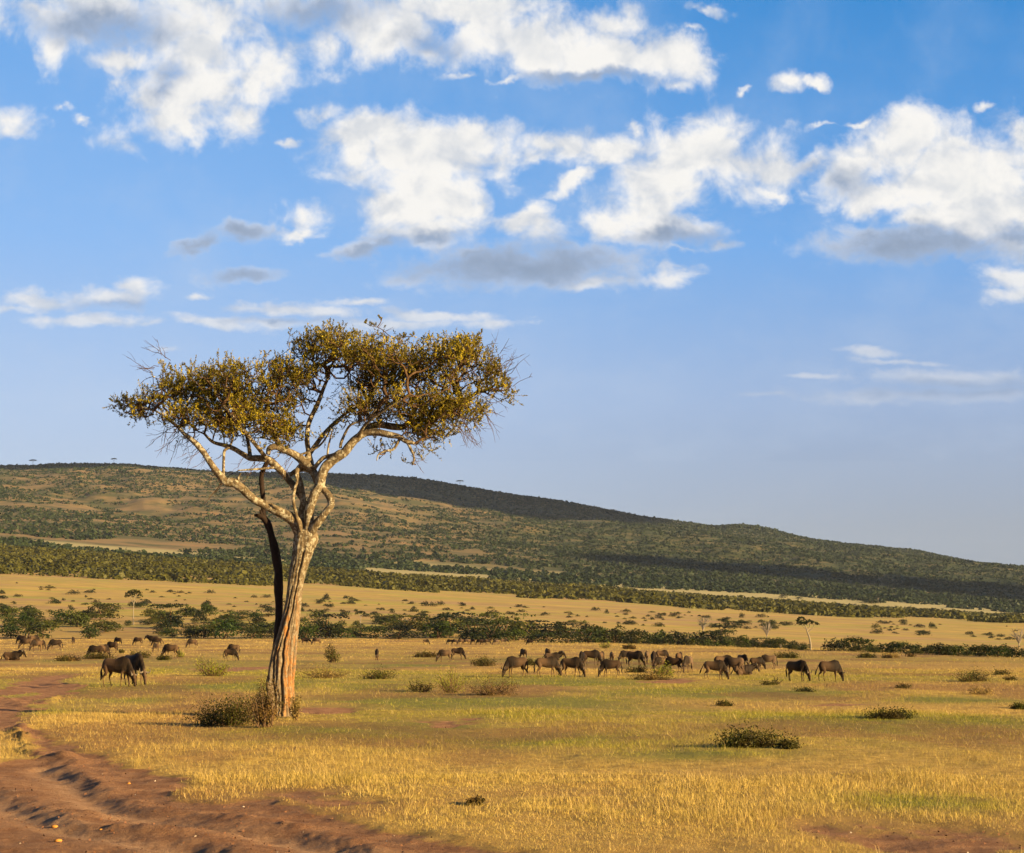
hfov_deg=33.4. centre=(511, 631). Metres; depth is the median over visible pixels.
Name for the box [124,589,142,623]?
tree
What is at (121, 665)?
wildebeest
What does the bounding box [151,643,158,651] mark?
wildebeest
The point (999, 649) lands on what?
bush
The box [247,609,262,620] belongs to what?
tree
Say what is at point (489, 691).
shrub
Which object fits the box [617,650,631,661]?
wildebeest
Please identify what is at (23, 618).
tree
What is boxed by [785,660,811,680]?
wildebeest
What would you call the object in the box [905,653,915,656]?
shrub
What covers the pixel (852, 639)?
tree
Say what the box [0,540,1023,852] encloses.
ground
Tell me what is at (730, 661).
wildebeest
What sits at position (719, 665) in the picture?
wildebeest
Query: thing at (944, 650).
tree
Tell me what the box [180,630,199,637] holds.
tree
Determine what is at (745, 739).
shrub
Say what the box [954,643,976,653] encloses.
tree
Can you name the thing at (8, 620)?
tree
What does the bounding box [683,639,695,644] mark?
tree
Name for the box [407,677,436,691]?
shrub
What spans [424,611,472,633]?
tree
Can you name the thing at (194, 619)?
tree
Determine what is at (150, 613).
tree
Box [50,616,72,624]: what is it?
tree
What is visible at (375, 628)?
tree
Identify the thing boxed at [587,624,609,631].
tree
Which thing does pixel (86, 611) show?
tree
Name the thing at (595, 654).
wildebeest
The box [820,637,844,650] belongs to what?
tree
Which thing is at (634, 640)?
tree
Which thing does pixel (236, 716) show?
shrub
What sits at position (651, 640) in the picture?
tree
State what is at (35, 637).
wildebeest
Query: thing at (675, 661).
wildebeest
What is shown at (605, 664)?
wildebeest
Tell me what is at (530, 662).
shrub
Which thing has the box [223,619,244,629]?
tree
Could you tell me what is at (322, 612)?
tree
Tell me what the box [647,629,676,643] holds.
tree
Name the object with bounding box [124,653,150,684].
wildebeest
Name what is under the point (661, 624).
shrub
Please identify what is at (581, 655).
wildebeest
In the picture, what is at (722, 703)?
shrub
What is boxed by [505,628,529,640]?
tree
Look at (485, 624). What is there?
tree
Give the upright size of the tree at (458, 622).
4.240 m
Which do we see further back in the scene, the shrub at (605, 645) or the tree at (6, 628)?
the tree at (6, 628)
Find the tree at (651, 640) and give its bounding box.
[646,638,664,643]
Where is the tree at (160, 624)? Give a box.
[152,619,171,629]
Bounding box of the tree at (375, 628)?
[361,625,395,638]
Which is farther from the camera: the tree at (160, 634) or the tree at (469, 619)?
the tree at (469, 619)
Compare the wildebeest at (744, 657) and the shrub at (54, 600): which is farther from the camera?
the shrub at (54, 600)
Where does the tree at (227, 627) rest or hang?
on the ground at (934, 838)
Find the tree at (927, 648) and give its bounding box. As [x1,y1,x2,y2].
[921,644,933,653]
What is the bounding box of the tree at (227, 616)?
[218,611,240,620]
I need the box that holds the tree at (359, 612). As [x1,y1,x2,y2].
[355,611,365,624]
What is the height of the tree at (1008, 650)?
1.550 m
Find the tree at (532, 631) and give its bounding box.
[528,629,539,634]
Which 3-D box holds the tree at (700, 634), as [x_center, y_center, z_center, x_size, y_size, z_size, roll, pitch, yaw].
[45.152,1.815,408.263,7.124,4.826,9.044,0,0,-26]
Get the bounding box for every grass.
[0,639,1022,670]
[0,666,1023,717]
[0,703,1023,790]
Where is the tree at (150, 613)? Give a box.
[143,608,156,616]
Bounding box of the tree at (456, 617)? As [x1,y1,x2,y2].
[435,614,460,626]
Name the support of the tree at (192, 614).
on the ground at (934, 838)
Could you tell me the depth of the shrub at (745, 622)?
734.81 m
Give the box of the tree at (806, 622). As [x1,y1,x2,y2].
[796,617,819,649]
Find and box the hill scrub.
[0,462,1023,601]
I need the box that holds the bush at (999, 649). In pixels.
[982,643,1011,656]
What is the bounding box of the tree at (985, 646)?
[978,644,988,653]
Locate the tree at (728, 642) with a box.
[716,639,734,646]
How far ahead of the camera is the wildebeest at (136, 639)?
301.80 m
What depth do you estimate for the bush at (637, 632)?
402.14 m
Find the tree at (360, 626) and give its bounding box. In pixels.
[353,624,371,632]
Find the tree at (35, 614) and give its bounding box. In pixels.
[19,610,48,619]
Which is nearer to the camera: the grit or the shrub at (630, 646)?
the grit
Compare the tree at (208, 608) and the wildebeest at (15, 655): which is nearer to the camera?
the wildebeest at (15, 655)
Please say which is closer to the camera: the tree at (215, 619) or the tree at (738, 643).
the tree at (738, 643)
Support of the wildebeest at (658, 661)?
on the ground at (934, 838)
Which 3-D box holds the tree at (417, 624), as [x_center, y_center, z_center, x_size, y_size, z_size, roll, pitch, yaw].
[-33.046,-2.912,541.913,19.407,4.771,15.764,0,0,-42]
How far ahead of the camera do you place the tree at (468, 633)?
413.98 m
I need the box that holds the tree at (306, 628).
[298,622,319,638]
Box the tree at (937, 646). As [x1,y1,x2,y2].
[929,642,950,654]
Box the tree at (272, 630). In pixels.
[265,626,273,637]
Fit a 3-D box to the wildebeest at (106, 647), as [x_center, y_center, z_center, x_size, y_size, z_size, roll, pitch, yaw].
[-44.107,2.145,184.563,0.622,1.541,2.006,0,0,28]
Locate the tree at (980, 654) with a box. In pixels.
[973,651,986,656]
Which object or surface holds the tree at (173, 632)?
on the ground at (934, 838)
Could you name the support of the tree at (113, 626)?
on the ground at (934, 838)
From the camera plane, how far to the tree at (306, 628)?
410.30 m
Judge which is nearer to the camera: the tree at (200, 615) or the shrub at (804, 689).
the shrub at (804, 689)
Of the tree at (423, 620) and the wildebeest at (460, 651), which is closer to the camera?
the wildebeest at (460, 651)
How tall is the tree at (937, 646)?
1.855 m
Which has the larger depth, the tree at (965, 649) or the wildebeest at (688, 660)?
the tree at (965, 649)
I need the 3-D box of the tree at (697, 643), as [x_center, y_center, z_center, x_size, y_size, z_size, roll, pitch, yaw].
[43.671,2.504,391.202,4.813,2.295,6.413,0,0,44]
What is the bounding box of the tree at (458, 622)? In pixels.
[448,618,471,628]
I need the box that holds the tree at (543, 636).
[526,631,565,641]
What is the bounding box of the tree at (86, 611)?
[80,608,96,618]
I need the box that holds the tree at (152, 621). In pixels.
[138,614,158,624]
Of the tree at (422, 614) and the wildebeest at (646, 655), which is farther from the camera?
the tree at (422, 614)
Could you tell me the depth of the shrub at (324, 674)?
109.49 m
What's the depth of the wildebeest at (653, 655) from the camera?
139.14 m
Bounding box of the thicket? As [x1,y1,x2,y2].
[0,543,1023,622]
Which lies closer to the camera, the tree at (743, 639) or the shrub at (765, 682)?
the shrub at (765, 682)
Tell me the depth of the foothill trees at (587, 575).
1928.98 m
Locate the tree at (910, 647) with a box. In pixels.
[900,644,920,652]
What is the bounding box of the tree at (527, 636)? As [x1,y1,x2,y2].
[518,633,542,641]
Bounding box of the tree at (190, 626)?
[181,624,197,629]
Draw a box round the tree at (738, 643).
[731,641,742,646]
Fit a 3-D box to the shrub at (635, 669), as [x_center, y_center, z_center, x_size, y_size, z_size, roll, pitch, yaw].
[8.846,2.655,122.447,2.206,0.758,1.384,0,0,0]
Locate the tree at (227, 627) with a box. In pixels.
[207,619,243,638]
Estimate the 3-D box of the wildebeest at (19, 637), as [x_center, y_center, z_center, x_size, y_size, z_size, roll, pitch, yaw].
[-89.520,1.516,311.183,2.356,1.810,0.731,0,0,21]
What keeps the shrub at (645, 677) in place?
on the ground at (934, 838)
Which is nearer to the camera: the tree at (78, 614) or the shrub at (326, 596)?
the tree at (78, 614)
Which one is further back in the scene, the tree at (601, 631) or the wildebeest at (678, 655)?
the tree at (601, 631)
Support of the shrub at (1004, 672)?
on the ground at (934, 838)
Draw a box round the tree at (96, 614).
[86,602,123,618]
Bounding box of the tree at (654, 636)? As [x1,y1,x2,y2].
[645,633,666,643]
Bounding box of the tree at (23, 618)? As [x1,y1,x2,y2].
[18,611,35,624]
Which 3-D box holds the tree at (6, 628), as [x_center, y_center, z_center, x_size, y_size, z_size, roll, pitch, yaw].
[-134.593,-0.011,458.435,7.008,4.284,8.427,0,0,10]
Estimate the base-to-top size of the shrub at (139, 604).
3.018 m
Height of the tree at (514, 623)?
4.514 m
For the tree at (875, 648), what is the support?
on the ground at (934, 838)
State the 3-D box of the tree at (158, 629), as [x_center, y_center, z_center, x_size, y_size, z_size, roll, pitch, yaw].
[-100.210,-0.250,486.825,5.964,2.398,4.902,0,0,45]
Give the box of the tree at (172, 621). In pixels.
[147,603,199,626]
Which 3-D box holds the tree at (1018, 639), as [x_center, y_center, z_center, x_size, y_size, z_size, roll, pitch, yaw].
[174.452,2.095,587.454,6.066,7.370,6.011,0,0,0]
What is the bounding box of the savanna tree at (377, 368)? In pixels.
[102,314,531,716]
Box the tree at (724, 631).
[713,629,736,645]
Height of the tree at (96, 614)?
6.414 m
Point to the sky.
(754, 262)
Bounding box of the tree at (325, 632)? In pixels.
[305,613,349,638]
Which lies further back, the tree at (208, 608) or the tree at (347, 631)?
the tree at (208, 608)
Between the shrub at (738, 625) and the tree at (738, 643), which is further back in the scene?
the shrub at (738, 625)
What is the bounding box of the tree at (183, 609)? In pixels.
[174,604,199,615]
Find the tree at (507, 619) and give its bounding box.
[470,612,535,637]
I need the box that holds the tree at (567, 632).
[548,622,585,634]
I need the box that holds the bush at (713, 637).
[698,631,729,645]
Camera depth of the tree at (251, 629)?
453.30 m
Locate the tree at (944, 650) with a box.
[937,646,950,654]
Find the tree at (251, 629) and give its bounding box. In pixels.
[237,624,269,638]
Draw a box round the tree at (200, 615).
[193,610,207,618]
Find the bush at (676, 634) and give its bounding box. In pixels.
[664,630,690,644]
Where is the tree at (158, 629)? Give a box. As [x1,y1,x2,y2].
[149,626,170,633]
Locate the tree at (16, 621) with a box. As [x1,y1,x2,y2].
[4,620,26,626]
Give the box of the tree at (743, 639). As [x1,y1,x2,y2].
[733,635,750,644]
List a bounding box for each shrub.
[48,598,60,603]
[50,653,85,660]
[80,650,115,658]
[130,650,151,657]
[132,601,146,607]
[156,654,171,659]
[176,650,184,656]
[181,688,258,726]
[193,655,232,675]
[201,599,214,609]
[237,676,287,727]
[286,695,301,720]
[296,660,360,677]
[322,593,331,599]
[323,640,339,661]
[358,664,396,678]
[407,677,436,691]
[412,651,437,656]
[430,667,467,692]
[458,673,524,695]
[466,795,485,805]
[471,653,501,665]
[527,657,535,664]
[599,641,609,647]
[621,643,635,648]
[624,664,648,672]
[626,669,674,679]
[650,660,674,675]
[653,622,664,626]
[709,718,793,748]
[713,699,733,705]
[731,621,745,626]
[735,619,751,624]
[759,677,779,684]
[774,650,800,657]
[774,735,803,749]
[791,685,816,691]
[856,651,878,657]
[863,703,917,719]
[870,628,882,633]
[881,651,901,657]
[894,682,911,688]
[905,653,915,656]
[915,629,929,634]
[948,659,994,681]
[967,682,994,694]
[992,669,1017,674]
[1002,675,1018,680]
[1008,702,1023,709]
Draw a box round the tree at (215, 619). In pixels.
[203,618,219,629]
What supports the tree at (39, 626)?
on the ground at (934, 838)
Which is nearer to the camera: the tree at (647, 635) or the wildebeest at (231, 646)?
the wildebeest at (231, 646)
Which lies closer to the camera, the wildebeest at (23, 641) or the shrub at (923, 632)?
the wildebeest at (23, 641)
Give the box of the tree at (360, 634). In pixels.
[353,626,372,636]
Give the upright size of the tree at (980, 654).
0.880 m
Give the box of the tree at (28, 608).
[16,605,39,613]
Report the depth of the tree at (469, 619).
584.41 m
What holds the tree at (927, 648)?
on the ground at (934, 838)
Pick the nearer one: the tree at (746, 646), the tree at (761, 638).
the tree at (746, 646)
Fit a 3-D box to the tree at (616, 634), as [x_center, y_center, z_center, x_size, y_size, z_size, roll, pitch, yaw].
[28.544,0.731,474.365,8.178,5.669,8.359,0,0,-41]
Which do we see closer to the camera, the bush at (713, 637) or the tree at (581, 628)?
the bush at (713, 637)
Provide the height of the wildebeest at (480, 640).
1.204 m
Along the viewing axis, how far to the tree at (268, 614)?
623.08 m
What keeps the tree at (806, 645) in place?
on the ground at (934, 838)
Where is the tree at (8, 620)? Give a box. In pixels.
[0,615,18,625]
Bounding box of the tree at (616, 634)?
[602,624,625,642]
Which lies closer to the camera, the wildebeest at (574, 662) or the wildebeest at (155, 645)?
the wildebeest at (574, 662)
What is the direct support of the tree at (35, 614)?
on the ground at (934, 838)
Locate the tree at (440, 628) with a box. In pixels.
[421,621,456,638]
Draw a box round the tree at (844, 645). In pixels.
[829,639,852,650]
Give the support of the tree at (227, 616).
on the ground at (934, 838)
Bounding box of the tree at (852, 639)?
[838,635,872,650]
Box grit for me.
[1,727,1022,852]
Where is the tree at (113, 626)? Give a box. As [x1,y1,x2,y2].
[100,620,123,630]
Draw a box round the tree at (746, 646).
[737,643,752,647]
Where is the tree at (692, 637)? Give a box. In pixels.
[678,634,697,644]
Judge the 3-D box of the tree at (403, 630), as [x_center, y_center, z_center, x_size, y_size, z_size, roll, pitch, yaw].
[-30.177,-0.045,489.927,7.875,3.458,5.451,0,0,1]
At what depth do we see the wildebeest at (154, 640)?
294.17 m
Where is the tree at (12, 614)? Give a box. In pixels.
[0,607,23,616]
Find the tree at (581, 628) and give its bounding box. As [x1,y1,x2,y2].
[568,625,599,634]
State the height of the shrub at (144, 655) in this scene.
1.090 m
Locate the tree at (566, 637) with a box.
[546,632,586,642]
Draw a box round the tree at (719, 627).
[699,620,741,634]
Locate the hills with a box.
[0,464,1023,603]
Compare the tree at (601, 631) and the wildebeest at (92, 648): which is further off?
the tree at (601, 631)
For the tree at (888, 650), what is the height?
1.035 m
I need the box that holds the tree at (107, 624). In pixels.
[86,619,121,631]
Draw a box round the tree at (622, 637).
[616,632,631,642]
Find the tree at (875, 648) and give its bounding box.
[869,644,881,652]
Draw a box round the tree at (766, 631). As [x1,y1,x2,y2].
[761,622,772,637]
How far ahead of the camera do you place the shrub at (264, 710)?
52.52 m
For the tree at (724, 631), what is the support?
on the ground at (934, 838)
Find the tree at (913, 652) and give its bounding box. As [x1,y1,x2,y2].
[909,649,924,653]
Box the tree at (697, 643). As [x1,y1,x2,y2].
[693,639,709,645]
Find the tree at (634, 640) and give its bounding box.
[624,636,647,643]
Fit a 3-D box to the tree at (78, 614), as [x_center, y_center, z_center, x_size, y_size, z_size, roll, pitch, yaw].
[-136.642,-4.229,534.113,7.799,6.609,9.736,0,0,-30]
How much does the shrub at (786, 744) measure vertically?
0.394 m
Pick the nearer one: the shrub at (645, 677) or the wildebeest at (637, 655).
the shrub at (645, 677)
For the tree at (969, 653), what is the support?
on the ground at (934, 838)
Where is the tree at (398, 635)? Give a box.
[378,625,427,638]
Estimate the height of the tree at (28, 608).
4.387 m
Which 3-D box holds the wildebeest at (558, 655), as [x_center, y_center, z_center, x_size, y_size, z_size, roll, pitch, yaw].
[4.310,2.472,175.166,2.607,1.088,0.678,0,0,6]
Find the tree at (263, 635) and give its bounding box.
[244,626,272,637]
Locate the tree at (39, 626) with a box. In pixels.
[21,620,62,638]
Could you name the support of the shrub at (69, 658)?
on the ground at (934, 838)
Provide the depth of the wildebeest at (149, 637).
296.25 m
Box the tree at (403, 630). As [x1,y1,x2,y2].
[394,627,420,634]
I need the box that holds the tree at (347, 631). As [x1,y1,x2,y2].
[330,622,355,637]
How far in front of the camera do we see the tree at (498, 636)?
402.37 m
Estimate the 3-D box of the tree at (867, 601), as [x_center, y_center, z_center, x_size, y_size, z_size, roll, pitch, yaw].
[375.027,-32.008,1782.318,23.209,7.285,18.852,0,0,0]
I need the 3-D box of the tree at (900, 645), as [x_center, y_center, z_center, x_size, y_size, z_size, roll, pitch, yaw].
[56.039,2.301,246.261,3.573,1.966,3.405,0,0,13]
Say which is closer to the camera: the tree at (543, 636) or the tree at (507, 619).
the tree at (543, 636)
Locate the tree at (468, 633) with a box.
[456,618,492,639]
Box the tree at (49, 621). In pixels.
[33,618,62,626]
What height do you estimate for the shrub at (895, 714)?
0.590 m
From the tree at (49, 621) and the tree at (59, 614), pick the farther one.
the tree at (59, 614)
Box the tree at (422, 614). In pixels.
[408,610,431,620]
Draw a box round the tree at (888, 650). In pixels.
[884,648,896,652]
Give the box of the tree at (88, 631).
[79,624,100,638]
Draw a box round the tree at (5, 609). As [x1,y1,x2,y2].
[0,604,19,616]
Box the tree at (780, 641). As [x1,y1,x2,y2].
[772,637,789,647]
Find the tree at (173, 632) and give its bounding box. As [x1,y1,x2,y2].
[161,627,180,636]
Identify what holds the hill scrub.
on the hills
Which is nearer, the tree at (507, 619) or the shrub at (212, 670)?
the shrub at (212, 670)
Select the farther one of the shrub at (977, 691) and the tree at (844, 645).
the tree at (844, 645)
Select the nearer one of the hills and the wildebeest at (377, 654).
the wildebeest at (377, 654)
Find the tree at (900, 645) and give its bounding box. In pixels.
[889,640,910,652]
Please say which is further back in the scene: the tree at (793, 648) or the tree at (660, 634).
the tree at (660, 634)
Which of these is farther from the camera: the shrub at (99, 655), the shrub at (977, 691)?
the shrub at (99, 655)
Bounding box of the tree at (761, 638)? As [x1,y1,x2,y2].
[750,637,770,645]
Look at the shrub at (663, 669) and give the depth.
114.22 m
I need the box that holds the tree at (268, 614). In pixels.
[256,608,274,616]
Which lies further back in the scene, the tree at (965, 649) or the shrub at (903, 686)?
the tree at (965, 649)
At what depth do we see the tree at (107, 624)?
496.03 m
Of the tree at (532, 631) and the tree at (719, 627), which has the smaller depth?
the tree at (532, 631)
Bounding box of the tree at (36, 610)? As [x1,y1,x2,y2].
[21,609,39,614]
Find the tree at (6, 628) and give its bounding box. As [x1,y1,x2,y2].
[0,623,23,637]
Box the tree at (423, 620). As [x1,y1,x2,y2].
[409,619,436,627]
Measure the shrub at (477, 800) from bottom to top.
0.229 m
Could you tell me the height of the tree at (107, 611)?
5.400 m
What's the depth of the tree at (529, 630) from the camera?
517.60 m
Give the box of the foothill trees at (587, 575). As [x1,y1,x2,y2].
[0,526,1023,612]
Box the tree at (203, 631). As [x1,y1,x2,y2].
[185,624,217,637]
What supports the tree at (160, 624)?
on the ground at (934, 838)
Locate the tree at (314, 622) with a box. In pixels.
[308,618,331,627]
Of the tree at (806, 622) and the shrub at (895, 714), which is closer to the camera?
the shrub at (895, 714)
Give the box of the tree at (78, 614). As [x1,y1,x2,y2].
[63,608,90,626]
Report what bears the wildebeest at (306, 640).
on the ground at (934, 838)
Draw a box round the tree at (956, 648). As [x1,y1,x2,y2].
[947,644,967,655]
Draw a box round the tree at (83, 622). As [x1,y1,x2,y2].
[64,615,94,626]
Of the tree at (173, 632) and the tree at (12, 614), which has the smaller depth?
the tree at (173, 632)
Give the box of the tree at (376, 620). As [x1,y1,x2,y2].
[371,616,388,624]
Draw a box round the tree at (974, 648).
[967,644,984,655]
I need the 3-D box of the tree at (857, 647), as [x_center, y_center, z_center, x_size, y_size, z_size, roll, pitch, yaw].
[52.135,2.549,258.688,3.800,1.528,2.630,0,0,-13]
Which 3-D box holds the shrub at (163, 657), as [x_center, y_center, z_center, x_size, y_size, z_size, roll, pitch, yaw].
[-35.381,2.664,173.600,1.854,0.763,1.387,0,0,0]
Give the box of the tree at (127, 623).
[124,620,132,625]
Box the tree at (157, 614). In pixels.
[139,609,175,621]
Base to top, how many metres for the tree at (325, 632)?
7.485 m
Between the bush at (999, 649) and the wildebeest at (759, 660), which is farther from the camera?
the bush at (999, 649)
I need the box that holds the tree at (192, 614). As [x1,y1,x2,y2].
[179,609,197,616]
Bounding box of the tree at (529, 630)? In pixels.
[507,620,557,633]
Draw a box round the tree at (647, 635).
[636,630,650,643]
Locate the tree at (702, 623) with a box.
[697,617,711,630]
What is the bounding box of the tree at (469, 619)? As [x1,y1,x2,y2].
[463,615,479,625]
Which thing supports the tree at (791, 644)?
on the ground at (934, 838)
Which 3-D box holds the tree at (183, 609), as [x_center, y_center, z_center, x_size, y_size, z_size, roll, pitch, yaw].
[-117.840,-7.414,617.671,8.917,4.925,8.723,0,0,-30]
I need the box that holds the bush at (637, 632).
[619,628,646,643]
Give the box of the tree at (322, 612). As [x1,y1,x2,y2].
[304,609,328,619]
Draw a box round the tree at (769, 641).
[764,638,774,645]
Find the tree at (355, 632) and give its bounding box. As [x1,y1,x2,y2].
[346,629,360,636]
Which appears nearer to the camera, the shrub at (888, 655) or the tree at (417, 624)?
the shrub at (888, 655)
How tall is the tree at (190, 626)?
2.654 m
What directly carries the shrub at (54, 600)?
on the ground at (934, 838)
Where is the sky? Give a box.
[0,0,1023,564]
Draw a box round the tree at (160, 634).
[158,627,171,635]
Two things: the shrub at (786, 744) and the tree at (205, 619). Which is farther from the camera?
the tree at (205, 619)
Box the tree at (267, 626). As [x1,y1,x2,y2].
[261,622,273,628]
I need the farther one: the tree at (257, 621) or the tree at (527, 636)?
the tree at (257, 621)
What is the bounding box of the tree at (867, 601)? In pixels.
[859,597,882,603]
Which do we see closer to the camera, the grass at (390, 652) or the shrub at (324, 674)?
the shrub at (324, 674)
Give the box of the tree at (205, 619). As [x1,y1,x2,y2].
[198,617,210,622]
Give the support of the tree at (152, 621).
on the ground at (934, 838)
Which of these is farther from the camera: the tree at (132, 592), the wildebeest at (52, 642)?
the tree at (132, 592)
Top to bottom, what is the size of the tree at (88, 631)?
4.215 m
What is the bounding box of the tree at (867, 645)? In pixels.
[861,639,876,650]
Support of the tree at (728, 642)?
on the ground at (934, 838)
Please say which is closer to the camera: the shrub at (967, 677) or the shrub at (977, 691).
the shrub at (977, 691)
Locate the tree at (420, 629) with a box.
[416,625,430,633]
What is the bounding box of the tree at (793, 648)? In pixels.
[787,644,800,649]
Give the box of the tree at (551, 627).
[527,621,573,633]
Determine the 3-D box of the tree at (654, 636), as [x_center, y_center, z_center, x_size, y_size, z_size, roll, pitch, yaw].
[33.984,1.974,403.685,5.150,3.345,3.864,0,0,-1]
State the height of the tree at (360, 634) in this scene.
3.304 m
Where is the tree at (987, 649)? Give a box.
[982,645,993,654]
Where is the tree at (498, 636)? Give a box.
[461,621,521,640]
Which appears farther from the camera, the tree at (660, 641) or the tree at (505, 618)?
the tree at (505, 618)
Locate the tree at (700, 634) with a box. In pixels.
[690,630,707,644]
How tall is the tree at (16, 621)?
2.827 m
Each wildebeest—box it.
[1,649,26,659]
[15,635,25,643]
[18,638,31,648]
[28,639,42,650]
[30,635,39,639]
[47,639,62,649]
[86,645,104,655]
[99,644,111,657]
[100,656,137,686]
[105,641,117,652]
[112,637,121,643]
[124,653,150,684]
[132,637,142,644]
[144,635,158,645]
[151,638,163,645]
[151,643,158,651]
[160,644,179,657]
[186,639,197,646]
[223,648,238,660]
[227,644,239,651]
[300,638,310,644]
[311,638,320,644]
[375,649,379,659]
[436,649,451,661]
[451,647,465,658]
[475,639,483,644]
[501,656,527,677]
[519,648,526,658]
[534,656,561,676]
[542,650,566,660]
[560,657,585,676]
[579,651,584,665]
[584,650,601,664]
[598,651,606,664]
[598,659,622,676]
[608,651,613,659]
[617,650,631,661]
[626,651,646,666]
[644,651,649,663]
[650,651,655,664]
[651,657,667,669]
[655,650,669,656]
[662,657,682,672]
[675,652,683,664]
[680,655,692,672]
[700,659,728,679]
[714,655,734,671]
[720,656,745,674]
[731,662,759,674]
[737,654,748,663]
[749,657,765,669]
[758,654,777,668]
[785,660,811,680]
[815,659,844,680]
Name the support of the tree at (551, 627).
on the ground at (934, 838)
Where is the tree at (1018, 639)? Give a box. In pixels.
[1010,627,1023,645]
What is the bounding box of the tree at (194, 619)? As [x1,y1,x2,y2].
[191,618,201,623]
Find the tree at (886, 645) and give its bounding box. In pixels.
[879,641,900,651]
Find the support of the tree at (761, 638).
on the ground at (934, 838)
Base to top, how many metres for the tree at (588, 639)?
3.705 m
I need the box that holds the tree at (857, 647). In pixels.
[845,644,866,651]
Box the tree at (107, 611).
[94,603,114,615]
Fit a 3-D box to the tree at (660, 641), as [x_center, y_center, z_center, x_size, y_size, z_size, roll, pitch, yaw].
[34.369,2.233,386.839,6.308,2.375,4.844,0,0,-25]
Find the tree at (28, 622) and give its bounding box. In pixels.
[21,620,34,627]
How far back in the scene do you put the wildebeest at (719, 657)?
123.26 m
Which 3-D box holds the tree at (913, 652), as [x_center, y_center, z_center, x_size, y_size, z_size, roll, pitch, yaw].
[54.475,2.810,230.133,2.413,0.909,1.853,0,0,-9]
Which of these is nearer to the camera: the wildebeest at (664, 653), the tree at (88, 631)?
the wildebeest at (664, 653)
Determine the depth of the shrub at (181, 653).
188.31 m
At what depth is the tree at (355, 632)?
468.67 m
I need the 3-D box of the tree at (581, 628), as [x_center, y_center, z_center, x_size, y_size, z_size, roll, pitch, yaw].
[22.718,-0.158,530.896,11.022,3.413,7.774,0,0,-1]
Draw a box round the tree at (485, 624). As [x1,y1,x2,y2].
[474,617,497,627]
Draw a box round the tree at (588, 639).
[566,628,610,642]
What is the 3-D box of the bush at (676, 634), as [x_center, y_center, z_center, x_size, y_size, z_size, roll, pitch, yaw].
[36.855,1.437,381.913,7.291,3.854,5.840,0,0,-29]
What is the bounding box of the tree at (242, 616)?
[223,610,253,618]
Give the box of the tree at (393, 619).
[378,614,401,623]
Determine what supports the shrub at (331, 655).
on the ground at (934, 838)
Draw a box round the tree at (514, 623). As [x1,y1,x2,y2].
[509,618,525,628]
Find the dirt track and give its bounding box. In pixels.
[0,674,502,852]
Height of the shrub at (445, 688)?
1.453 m
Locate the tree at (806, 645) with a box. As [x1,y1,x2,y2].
[799,642,810,649]
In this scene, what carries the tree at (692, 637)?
on the ground at (934, 838)
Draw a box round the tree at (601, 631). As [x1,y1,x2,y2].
[583,625,604,640]
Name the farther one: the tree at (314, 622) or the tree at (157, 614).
the tree at (157, 614)
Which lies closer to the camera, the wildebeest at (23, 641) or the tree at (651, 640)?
the wildebeest at (23, 641)
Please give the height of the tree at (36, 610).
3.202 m
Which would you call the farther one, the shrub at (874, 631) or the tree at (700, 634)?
the shrub at (874, 631)
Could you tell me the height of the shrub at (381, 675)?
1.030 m
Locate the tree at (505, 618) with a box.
[491,616,510,625]
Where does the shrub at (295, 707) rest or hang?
on the ground at (934, 838)
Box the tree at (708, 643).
[699,639,719,645]
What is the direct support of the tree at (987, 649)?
on the ground at (934, 838)
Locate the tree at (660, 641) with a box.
[652,636,676,644]
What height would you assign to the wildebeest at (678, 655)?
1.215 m
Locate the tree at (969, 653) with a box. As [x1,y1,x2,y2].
[957,650,973,655]
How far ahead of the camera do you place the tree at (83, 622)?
535.10 m
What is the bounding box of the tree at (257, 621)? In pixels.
[247,615,269,625]
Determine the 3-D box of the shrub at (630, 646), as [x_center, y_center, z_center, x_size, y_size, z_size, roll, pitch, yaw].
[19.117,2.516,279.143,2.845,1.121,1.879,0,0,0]
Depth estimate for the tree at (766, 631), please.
570.87 m
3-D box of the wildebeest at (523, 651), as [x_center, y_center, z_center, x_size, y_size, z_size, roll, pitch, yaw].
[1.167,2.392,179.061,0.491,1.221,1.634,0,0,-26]
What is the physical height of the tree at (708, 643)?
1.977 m
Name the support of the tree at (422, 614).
on the ground at (934, 838)
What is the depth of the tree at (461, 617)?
590.02 m
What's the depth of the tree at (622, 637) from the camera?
474.65 m
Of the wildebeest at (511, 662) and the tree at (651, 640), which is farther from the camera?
the tree at (651, 640)
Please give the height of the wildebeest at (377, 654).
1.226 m
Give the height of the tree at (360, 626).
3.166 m
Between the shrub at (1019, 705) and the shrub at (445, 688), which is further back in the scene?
the shrub at (445, 688)
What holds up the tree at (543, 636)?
on the ground at (934, 838)
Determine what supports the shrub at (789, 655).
on the ground at (934, 838)
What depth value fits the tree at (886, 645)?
248.45 m
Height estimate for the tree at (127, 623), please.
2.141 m
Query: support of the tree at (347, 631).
on the ground at (934, 838)
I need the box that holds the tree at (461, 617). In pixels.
[451,615,471,623]
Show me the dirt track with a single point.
(60, 766)
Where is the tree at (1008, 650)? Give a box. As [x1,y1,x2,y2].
[1001,645,1018,655]
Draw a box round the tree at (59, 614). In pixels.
[49,609,73,622]
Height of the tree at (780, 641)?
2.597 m
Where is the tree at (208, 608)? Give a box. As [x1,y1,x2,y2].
[201,602,220,615]
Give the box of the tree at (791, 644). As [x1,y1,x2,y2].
[787,640,801,647]
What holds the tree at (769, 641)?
on the ground at (934, 838)
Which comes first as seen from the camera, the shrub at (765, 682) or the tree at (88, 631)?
the shrub at (765, 682)
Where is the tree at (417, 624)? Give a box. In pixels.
[378,615,438,627]
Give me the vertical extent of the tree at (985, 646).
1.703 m
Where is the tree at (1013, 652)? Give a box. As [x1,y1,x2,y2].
[1006,646,1023,657]
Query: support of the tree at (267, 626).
on the ground at (934, 838)

